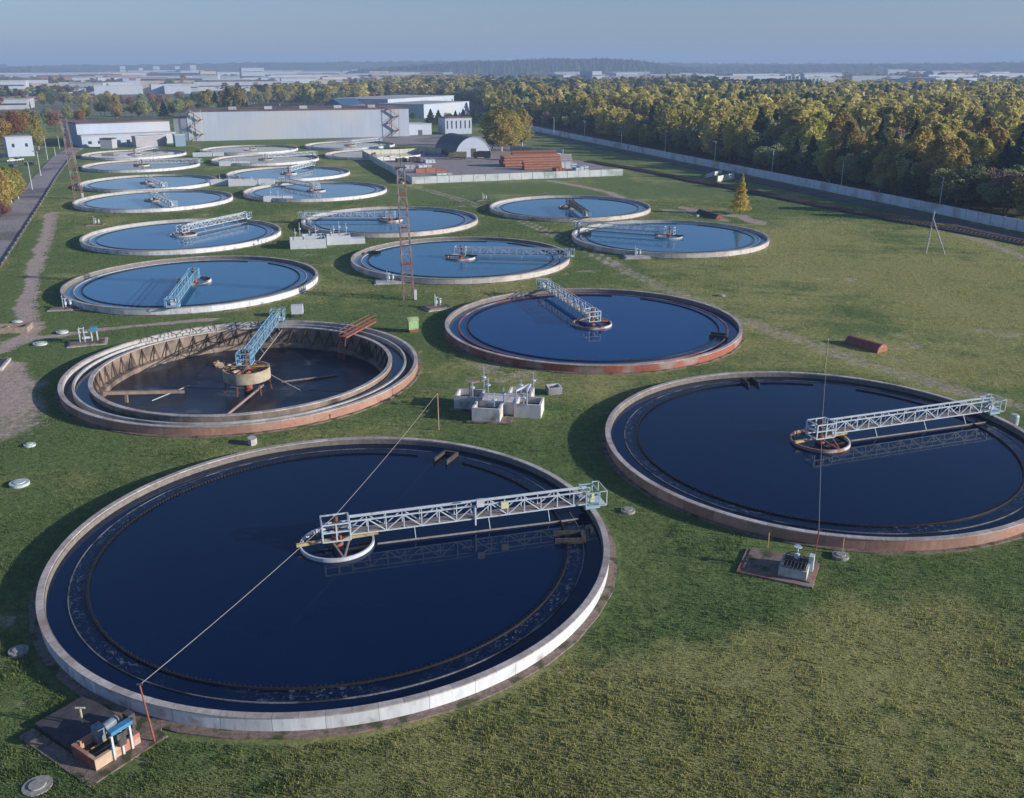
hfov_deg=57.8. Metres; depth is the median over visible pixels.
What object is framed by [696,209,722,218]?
arched shelter
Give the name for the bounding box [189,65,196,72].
town building
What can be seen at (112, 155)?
clarifier tank
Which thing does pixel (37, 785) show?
manhole
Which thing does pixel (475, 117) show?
pine tree
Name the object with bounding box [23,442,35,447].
manhole
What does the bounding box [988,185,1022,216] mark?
oak tree
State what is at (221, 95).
poplar tree
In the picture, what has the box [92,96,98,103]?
birch tree
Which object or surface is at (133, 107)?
oak tree
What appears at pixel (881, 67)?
wooded rise
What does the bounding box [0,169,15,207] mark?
birch tree
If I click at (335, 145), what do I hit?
clarifier tank
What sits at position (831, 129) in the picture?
birch tree
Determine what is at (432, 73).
town house
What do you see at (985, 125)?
birch tree
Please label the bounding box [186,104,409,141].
long hall
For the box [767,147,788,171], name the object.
willow tree
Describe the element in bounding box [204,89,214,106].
poplar tree
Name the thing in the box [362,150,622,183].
yard fence
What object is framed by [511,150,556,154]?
pipe stack
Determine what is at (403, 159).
material stack
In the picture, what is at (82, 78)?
town house
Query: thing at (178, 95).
alder tree
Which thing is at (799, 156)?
willow tree
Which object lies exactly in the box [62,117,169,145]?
hall
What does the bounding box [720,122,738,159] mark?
birch tree
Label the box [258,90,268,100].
willow tree
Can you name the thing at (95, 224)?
valve pad
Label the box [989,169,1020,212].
alder tree
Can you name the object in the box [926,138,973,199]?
birch tree
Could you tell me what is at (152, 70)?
town house
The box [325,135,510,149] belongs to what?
service road
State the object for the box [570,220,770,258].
clarifier tank
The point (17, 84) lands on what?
town building
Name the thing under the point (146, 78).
town house
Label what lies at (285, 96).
willow tree
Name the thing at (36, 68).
wooded slope
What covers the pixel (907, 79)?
town building
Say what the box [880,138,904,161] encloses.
poplar tree
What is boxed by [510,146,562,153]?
yard fence
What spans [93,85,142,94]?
town house
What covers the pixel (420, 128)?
white shed
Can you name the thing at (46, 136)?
willow tree
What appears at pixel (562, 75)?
town building
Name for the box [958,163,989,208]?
oak tree
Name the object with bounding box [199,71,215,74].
town building
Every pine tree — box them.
[158,99,170,118]
[212,90,219,106]
[220,86,231,105]
[221,97,228,106]
[298,85,307,104]
[306,91,314,105]
[424,109,437,123]
[435,109,440,122]
[470,109,481,124]
[754,135,781,169]
[783,137,799,174]
[794,134,821,178]
[824,132,851,179]
[857,117,863,135]
[874,117,888,146]
[892,162,921,197]
[893,131,899,145]
[901,119,921,154]
[992,139,1012,168]
[996,130,1023,170]
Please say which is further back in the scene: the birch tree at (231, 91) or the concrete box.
the birch tree at (231, 91)
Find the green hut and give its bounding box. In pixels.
[406,316,418,332]
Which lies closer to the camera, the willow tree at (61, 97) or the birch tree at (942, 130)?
the birch tree at (942, 130)
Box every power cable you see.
[142,394,436,682]
[819,348,827,516]
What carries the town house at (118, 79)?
on the ground at (22, 404)
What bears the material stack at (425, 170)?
on the yard paving
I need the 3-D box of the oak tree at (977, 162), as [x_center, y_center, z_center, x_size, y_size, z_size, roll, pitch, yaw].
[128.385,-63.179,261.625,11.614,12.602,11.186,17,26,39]
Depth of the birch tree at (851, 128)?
295.65 m
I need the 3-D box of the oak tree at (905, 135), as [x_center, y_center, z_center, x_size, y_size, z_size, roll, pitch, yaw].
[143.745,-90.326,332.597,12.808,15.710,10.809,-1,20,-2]
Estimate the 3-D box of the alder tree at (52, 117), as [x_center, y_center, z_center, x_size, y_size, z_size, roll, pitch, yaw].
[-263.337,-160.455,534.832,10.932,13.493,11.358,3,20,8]
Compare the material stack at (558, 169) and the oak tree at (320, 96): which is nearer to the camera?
the material stack at (558, 169)
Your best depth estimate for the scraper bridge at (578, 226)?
204.11 m
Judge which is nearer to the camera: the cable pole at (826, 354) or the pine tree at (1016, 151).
the cable pole at (826, 354)
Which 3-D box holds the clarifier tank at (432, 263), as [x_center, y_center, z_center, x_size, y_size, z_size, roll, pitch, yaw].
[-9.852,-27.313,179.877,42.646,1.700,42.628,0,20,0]
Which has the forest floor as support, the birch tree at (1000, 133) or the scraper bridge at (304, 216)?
the birch tree at (1000, 133)
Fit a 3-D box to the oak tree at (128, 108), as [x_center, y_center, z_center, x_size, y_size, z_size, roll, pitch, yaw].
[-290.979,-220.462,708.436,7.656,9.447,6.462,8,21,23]
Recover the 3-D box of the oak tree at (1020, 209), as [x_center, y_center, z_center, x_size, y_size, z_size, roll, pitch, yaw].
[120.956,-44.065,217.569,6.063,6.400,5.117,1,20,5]
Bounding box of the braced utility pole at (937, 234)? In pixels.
[925,211,944,254]
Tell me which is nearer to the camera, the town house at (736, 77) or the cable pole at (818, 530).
the cable pole at (818, 530)
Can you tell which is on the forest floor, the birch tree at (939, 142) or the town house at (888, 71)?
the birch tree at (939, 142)
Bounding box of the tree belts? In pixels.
[0,70,1023,95]
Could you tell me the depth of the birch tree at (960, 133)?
283.48 m
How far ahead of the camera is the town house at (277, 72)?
3412.78 m
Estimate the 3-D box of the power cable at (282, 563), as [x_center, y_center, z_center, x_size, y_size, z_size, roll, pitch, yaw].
[-13.536,7.883,72.793,0.870,0.974,49.047,5,20,14]
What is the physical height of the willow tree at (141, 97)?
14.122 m
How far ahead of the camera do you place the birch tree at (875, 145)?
286.98 m
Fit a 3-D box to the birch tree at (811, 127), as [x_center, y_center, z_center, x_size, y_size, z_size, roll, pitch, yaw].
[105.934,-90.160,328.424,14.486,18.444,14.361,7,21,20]
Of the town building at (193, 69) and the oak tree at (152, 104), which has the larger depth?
the town building at (193, 69)
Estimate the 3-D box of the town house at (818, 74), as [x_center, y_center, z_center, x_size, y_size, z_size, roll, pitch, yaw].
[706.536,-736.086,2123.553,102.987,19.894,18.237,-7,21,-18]
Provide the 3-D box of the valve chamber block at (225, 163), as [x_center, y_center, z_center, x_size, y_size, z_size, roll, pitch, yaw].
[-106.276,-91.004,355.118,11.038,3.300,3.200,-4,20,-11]
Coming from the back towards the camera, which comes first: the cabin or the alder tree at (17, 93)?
the alder tree at (17, 93)
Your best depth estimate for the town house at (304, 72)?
3451.35 m
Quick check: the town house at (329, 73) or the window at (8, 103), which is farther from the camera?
the town house at (329, 73)
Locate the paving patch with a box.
[94,696,161,742]
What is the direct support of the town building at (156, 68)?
on the ground at (22, 404)
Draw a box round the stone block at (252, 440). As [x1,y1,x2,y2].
[248,435,256,445]
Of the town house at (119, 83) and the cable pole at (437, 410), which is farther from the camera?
the town house at (119, 83)
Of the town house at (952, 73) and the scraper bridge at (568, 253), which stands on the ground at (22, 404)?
the town house at (952, 73)
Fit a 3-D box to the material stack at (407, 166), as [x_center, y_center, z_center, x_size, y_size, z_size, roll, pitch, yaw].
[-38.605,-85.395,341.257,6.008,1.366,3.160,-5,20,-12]
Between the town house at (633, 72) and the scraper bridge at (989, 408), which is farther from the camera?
the town house at (633, 72)
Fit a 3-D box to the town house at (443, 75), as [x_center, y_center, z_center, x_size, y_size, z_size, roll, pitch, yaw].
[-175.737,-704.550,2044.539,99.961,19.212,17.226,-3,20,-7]
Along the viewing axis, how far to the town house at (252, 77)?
2291.99 m
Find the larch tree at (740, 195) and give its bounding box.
[729,173,751,213]
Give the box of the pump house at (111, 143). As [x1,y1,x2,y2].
[99,138,116,148]
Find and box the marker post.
[75,707,84,722]
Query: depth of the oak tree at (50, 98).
848.43 m
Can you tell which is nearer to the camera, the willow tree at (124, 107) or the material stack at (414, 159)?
the material stack at (414, 159)
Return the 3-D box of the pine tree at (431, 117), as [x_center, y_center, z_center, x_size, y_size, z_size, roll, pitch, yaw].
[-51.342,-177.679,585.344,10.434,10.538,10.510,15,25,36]
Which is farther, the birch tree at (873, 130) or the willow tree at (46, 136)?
the willow tree at (46, 136)
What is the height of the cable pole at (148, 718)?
4.183 m
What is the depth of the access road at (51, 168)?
262.34 m
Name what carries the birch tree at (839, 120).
on the forest floor
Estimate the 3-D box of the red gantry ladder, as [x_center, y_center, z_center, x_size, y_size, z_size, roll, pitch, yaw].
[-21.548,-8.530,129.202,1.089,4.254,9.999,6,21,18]
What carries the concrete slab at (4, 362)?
on the ground at (22, 404)
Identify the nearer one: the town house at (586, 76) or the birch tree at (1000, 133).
the birch tree at (1000, 133)
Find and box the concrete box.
[545,383,561,394]
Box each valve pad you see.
[47,295,80,311]
[67,325,107,347]
[86,218,105,225]
[374,273,404,284]
[420,294,452,311]
[476,194,491,200]
[622,246,651,259]
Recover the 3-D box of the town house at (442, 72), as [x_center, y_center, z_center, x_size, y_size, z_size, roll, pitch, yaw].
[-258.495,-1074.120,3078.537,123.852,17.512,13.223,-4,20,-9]
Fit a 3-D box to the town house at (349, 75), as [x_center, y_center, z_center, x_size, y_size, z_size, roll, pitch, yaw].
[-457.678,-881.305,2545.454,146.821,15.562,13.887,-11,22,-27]
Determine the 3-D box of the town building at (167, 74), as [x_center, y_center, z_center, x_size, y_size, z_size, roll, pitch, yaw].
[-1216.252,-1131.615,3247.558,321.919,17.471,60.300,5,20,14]
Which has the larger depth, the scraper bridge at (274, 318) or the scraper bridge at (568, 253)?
the scraper bridge at (568, 253)
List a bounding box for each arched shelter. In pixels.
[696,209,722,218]
[844,335,887,352]
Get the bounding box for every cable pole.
[136,683,155,741]
[436,392,438,429]
[814,529,820,553]
[824,337,829,372]
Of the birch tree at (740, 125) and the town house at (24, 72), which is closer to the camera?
the birch tree at (740, 125)
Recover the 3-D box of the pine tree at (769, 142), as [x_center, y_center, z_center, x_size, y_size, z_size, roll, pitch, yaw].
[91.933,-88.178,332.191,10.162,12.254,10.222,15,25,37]
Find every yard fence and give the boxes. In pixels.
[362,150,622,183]
[363,148,441,153]
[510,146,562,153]
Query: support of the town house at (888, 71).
on the ground at (22, 404)
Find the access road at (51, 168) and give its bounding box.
[0,146,83,262]
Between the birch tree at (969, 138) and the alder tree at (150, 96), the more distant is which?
the alder tree at (150, 96)
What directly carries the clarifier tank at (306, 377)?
on the ground at (22, 404)
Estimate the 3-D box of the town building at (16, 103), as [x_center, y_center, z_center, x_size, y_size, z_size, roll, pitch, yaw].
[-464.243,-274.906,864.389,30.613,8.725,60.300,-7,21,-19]
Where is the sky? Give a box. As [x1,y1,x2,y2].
[0,0,1023,66]
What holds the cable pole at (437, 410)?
on the ground at (22, 404)
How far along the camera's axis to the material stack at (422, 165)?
342.55 m
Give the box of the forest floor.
[249,98,1023,219]
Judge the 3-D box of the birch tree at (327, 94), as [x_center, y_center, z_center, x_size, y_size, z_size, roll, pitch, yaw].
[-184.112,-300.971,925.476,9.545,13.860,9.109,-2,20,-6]
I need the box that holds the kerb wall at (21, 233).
[0,156,71,268]
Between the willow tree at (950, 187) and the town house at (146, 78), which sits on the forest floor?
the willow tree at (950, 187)
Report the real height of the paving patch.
0.155 m
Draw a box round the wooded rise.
[689,61,1023,73]
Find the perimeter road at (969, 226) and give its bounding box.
[517,129,1023,239]
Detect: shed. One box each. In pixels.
[131,134,166,146]
[409,122,431,134]
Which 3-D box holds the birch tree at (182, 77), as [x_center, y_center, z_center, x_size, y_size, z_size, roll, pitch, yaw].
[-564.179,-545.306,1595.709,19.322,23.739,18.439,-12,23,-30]
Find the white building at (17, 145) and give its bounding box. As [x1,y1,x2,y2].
[2,135,34,156]
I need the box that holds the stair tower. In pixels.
[172,116,188,140]
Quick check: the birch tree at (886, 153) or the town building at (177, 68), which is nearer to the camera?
the birch tree at (886, 153)
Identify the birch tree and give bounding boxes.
[0,166,23,202]
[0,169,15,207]
[7,168,27,198]
[28,118,45,149]
[37,92,45,104]
[78,102,90,116]
[80,91,91,105]
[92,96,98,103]
[101,91,111,103]
[109,98,122,117]
[111,93,120,105]
[155,102,162,114]
[164,95,171,104]
[179,75,186,82]
[183,99,193,111]
[224,87,240,105]
[233,87,247,106]
[248,86,258,99]
[262,87,271,100]
[272,85,283,104]
[324,90,331,101]
[479,110,495,149]
[485,106,516,150]
[502,110,525,145]
[511,109,534,145]
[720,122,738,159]
[724,120,753,160]
[752,146,762,162]
[772,116,801,141]
[790,117,828,145]
[793,117,816,139]
[810,138,838,180]
[812,111,832,121]
[817,117,828,134]
[817,149,841,182]
[823,124,840,137]
[824,111,856,135]
[834,120,867,180]
[857,138,873,154]
[858,141,882,177]
[859,125,878,147]
[866,161,890,191]
[872,127,902,141]
[872,149,892,181]
[886,161,905,193]
[895,126,935,186]
[917,136,949,194]
[921,123,962,160]
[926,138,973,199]
[931,119,967,138]
[946,153,971,202]
[957,129,969,137]
[959,132,979,147]
[967,137,999,167]
[974,116,1002,137]
[990,127,1014,152]
[1006,174,1023,206]
[1008,124,1021,134]
[1011,123,1023,141]
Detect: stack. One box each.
[375,155,395,160]
[395,157,406,161]
[399,164,414,168]
[409,156,420,161]
[414,167,445,172]
[416,164,431,167]
[423,159,434,162]
[435,173,452,174]
[499,153,560,166]
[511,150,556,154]
[522,159,561,169]
[552,167,565,170]
[560,154,571,162]
[561,161,576,167]
[572,165,588,170]
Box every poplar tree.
[196,91,208,105]
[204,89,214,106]
[216,90,225,106]
[780,126,802,148]
[821,128,856,154]
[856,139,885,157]
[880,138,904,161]
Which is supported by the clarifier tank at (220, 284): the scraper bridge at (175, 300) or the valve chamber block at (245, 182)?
the scraper bridge at (175, 300)
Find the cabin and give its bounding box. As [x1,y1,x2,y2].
[172,133,185,146]
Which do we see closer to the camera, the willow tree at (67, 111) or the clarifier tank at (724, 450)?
the clarifier tank at (724, 450)
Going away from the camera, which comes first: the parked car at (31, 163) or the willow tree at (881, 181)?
the willow tree at (881, 181)
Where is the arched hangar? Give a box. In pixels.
[435,133,490,156]
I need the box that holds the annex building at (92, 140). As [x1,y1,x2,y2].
[77,131,175,146]
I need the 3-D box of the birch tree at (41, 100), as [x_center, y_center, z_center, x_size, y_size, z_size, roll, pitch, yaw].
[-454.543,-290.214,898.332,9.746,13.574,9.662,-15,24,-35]
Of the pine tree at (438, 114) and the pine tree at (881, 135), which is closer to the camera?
the pine tree at (881, 135)
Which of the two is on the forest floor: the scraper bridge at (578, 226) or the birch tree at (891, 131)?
the birch tree at (891, 131)
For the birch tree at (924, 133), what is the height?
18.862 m
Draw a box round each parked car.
[5,158,17,161]
[24,161,36,164]
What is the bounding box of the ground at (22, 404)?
[0,74,1023,797]
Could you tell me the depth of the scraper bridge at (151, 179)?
287.91 m
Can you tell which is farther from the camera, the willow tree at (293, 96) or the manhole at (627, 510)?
the willow tree at (293, 96)
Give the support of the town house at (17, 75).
on the ground at (22, 404)
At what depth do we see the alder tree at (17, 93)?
909.37 m
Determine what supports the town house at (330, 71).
on the ground at (22, 404)
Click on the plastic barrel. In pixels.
(1014, 418)
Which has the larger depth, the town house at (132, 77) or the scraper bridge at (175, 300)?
the town house at (132, 77)
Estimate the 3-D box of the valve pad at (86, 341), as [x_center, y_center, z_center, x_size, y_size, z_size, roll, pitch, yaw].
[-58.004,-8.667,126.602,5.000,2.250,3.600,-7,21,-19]
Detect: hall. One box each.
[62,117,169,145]
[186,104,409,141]
[324,98,364,105]
[329,95,453,104]
[377,101,468,117]
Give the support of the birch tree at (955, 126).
on the forest floor
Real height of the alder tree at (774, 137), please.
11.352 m
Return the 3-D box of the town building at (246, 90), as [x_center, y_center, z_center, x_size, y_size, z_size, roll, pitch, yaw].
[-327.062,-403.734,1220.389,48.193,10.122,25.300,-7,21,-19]
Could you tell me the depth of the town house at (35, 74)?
2584.49 m
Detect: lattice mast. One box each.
[59,113,83,198]
[394,163,416,299]
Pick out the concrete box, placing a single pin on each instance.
(554, 389)
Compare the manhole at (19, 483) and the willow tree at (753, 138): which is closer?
the manhole at (19, 483)
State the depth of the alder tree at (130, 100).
840.77 m
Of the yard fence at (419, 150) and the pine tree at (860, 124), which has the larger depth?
the yard fence at (419, 150)
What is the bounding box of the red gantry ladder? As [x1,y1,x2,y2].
[338,314,375,359]
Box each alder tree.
[0,202,11,218]
[13,90,25,97]
[45,108,62,132]
[118,94,126,103]
[125,96,135,104]
[145,92,154,101]
[154,94,164,103]
[173,90,184,99]
[707,139,724,158]
[759,133,778,146]
[982,167,999,206]
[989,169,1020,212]
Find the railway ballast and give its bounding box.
[584,161,1023,245]
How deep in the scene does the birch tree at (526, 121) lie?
430.33 m
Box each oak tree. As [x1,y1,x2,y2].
[45,93,56,107]
[57,76,65,81]
[93,102,104,113]
[97,99,108,112]
[125,104,133,116]
[131,101,141,117]
[146,101,158,116]
[167,102,174,116]
[189,92,199,102]
[195,102,204,107]
[314,91,325,103]
[855,149,881,185]
[888,148,917,168]
[901,125,912,143]
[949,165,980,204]
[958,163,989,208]
[969,155,993,171]
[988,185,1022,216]
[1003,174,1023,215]
[1009,164,1023,173]
[1016,202,1023,215]
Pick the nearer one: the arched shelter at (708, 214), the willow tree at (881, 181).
the arched shelter at (708, 214)
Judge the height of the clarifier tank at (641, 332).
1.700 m
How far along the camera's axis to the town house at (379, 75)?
2205.10 m
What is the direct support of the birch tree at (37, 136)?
on the ground at (22, 404)
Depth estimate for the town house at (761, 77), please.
1956.01 m
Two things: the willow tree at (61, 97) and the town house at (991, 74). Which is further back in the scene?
the town house at (991, 74)
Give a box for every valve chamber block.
[192,150,223,156]
[210,175,233,185]
[219,158,249,165]
[228,175,274,185]
[263,190,292,201]
[289,221,364,248]
[448,366,543,424]
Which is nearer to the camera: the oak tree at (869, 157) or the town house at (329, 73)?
the oak tree at (869, 157)
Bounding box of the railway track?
[587,160,1023,242]
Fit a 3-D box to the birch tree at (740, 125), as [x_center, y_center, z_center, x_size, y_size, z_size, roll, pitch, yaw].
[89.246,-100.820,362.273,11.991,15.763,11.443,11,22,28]
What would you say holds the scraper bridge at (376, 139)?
on the clarifier tank at (335, 145)
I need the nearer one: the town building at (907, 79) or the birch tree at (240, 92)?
the birch tree at (240, 92)
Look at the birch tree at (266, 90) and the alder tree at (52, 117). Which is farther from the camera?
the birch tree at (266, 90)
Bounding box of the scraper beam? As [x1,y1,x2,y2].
[101,389,184,402]
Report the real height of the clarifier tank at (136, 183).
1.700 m
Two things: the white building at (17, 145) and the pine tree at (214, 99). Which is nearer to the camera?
the white building at (17, 145)
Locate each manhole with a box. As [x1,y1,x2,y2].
[8,644,28,657]
[9,478,29,488]
[21,775,52,796]
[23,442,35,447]
[33,341,46,345]
[56,330,67,333]
[621,506,634,514]
[832,551,848,560]
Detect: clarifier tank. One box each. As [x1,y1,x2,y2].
[28,436,616,739]
[55,320,420,437]
[59,255,319,315]
[72,189,233,212]
[77,174,216,192]
[79,218,282,255]
[80,149,186,160]
[80,159,200,172]
[201,145,298,154]
[210,154,319,165]
[225,166,350,181]
[242,181,387,202]
[300,206,478,237]
[304,141,394,149]
[324,149,424,159]
[350,236,570,284]
[443,288,744,374]
[489,195,651,222]
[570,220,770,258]
[601,371,1023,553]
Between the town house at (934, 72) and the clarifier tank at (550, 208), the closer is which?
the clarifier tank at (550, 208)
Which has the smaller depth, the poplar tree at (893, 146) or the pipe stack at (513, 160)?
the poplar tree at (893, 146)
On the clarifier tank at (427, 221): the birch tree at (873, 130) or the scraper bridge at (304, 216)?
the scraper bridge at (304, 216)
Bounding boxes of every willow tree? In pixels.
[20,108,41,126]
[34,125,47,145]
[40,107,51,127]
[57,92,65,104]
[61,104,73,119]
[64,94,73,106]
[72,95,81,107]
[85,105,93,117]
[96,93,104,99]
[121,104,127,113]
[135,93,148,101]
[135,100,152,116]
[165,78,173,82]
[171,98,186,115]
[252,92,263,103]
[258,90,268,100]
[279,90,290,104]
[288,93,296,101]
[733,130,762,162]
[753,143,784,171]
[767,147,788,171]
[778,144,789,167]
[786,144,802,163]
[790,140,822,163]
[834,153,863,185]
[873,173,890,190]
[893,157,930,195]
[927,168,969,204]
[976,178,1001,211]
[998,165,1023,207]
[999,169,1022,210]
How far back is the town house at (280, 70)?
4523.44 m
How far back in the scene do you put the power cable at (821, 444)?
83.92 m
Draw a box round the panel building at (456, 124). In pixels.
[438,116,471,133]
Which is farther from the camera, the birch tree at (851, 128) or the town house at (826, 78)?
the town house at (826, 78)
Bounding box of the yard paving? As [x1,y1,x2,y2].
[383,150,607,176]
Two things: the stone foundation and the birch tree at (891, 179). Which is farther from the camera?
the birch tree at (891, 179)
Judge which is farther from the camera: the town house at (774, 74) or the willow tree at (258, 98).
the town house at (774, 74)
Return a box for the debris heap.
[212,360,227,367]
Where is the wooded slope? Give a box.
[0,65,94,72]
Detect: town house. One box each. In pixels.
[0,72,57,73]
[0,74,33,77]
[5,78,47,82]
[30,83,68,93]
[34,73,71,76]
[36,75,94,79]
[59,74,121,76]
[63,72,105,73]
[64,82,132,84]
[68,82,105,93]
[71,76,94,81]
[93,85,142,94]
[96,77,122,81]
[106,75,141,76]
[111,72,148,75]
[125,80,140,84]
[128,70,174,71]
[129,76,186,79]
[135,78,161,79]
[140,78,202,88]
[149,84,181,93]
[164,85,190,93]
[193,75,219,78]
[194,80,272,81]
[203,78,245,79]
[216,71,239,75]
[219,76,239,78]
[241,76,258,79]
[259,77,279,79]
[264,70,303,71]
[264,71,294,74]
[269,74,330,78]
[280,77,316,83]
[295,72,313,73]
[301,70,334,72]
[315,80,338,83]
[315,83,388,86]
[316,73,338,74]
[320,77,353,78]
[331,74,368,75]
[342,79,381,81]
[348,73,385,74]
[368,74,400,76]
[369,71,388,72]
[389,71,437,73]
[415,72,452,73]
[415,74,454,77]
[420,72,442,73]
[553,72,579,74]
[573,75,588,79]
[611,72,649,73]
[647,74,690,76]
[696,74,714,76]
[716,76,743,78]
[726,77,746,78]
[727,73,778,76]
[747,76,784,78]
[779,74,799,75]
[800,73,841,76]
[800,77,835,80]
[846,75,906,80]
[883,69,907,74]
[922,74,975,76]
[926,70,976,74]
[930,71,961,74]
[938,72,969,74]
[974,72,1005,76]
[1006,73,1023,77]
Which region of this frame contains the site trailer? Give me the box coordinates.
[286,304,303,316]
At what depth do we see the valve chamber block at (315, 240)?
195.34 m
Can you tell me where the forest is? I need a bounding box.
[251,74,1023,153]
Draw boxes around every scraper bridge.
[131,145,157,153]
[133,158,201,164]
[145,175,167,187]
[150,191,177,206]
[164,268,199,307]
[173,211,251,235]
[235,307,285,372]
[258,151,317,158]
[279,177,321,190]
[284,161,315,172]
[296,481,607,561]
[298,210,403,219]
[345,137,382,144]
[445,245,574,260]
[536,278,608,326]
[566,198,590,217]
[572,220,683,235]
[794,393,1006,448]
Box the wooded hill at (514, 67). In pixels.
[352,57,699,75]
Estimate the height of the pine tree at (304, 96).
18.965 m
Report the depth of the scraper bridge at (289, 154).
377.03 m
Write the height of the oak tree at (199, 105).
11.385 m
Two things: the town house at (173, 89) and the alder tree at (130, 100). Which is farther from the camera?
the town house at (173, 89)
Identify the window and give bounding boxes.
[0,103,26,104]
[147,74,196,74]
[199,85,251,86]
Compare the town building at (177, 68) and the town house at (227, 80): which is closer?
the town house at (227, 80)
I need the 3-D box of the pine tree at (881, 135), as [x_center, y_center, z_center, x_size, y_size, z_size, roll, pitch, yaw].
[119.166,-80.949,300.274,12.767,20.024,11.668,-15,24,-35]
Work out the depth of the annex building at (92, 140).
445.90 m
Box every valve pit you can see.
[18,695,167,787]
[736,544,819,588]
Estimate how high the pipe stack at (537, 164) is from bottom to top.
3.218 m
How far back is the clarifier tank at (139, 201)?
256.83 m
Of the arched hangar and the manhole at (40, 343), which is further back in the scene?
the arched hangar
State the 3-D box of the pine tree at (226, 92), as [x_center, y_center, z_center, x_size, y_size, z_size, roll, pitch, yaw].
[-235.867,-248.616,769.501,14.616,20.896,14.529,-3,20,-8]
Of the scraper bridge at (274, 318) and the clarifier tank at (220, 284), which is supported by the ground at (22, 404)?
the clarifier tank at (220, 284)
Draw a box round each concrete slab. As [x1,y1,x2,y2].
[0,358,10,370]
[704,170,722,177]
[716,173,734,181]
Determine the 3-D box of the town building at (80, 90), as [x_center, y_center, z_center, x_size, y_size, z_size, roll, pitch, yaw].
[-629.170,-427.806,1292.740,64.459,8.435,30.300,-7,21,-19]
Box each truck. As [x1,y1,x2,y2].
[448,152,466,158]
[473,151,491,158]
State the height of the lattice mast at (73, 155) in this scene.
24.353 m
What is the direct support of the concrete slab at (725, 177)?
on the ground at (22, 404)
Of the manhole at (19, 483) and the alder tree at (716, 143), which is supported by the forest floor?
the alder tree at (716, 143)
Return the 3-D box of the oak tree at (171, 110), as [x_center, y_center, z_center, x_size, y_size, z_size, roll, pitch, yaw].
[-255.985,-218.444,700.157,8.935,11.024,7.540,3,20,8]
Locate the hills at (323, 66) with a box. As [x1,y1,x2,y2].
[0,60,1023,71]
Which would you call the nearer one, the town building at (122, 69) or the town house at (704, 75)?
the town house at (704, 75)
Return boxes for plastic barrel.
[1009,413,1019,425]
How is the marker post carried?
on the valve pit at (100, 742)
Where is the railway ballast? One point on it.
(884, 218)
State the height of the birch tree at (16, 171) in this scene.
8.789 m
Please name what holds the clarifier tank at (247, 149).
on the ground at (22, 404)
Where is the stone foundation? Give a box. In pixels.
[0,322,32,333]
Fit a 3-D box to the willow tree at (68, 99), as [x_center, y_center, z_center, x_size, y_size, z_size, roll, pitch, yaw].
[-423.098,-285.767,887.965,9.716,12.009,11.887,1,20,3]
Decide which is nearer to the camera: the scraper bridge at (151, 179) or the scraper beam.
the scraper beam
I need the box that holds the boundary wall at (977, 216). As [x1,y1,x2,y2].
[524,126,1023,231]
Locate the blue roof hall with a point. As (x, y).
(345, 101)
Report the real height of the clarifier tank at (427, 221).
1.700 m
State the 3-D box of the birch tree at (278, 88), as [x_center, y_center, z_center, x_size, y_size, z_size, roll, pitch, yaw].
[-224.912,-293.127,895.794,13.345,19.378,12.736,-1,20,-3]
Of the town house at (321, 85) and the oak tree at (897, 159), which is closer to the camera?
the oak tree at (897, 159)
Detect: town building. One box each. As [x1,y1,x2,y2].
[0,80,28,92]
[0,95,96,100]
[0,98,34,109]
[34,88,85,94]
[120,66,125,71]
[147,73,198,75]
[153,66,159,71]
[165,83,198,91]
[174,66,179,72]
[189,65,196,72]
[192,81,295,90]
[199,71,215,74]
[239,68,264,76]
[243,88,249,95]
[322,76,358,78]
[548,74,576,77]
[580,71,601,78]
[606,73,637,75]
[885,78,898,81]
[899,77,975,83]
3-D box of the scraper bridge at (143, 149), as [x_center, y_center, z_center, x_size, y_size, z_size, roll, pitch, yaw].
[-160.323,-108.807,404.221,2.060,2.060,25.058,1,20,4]
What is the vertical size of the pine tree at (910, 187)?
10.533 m
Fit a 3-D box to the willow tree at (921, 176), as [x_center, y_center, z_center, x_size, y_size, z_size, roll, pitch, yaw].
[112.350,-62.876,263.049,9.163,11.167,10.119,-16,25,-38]
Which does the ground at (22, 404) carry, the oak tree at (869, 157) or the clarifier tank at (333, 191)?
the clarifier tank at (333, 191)
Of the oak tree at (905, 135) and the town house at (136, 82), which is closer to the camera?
the oak tree at (905, 135)
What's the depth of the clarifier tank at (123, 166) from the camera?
347.16 m
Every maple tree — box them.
[0,111,22,135]
[0,118,13,149]
[13,110,34,134]
[73,109,84,119]
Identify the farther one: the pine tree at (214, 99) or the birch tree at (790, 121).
the pine tree at (214, 99)
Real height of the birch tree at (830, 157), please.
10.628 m
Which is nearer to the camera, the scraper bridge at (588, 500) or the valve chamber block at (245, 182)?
the scraper bridge at (588, 500)
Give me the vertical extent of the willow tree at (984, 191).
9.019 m
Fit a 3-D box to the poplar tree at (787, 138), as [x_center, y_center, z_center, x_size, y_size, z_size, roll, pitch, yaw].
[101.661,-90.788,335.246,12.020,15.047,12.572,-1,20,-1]

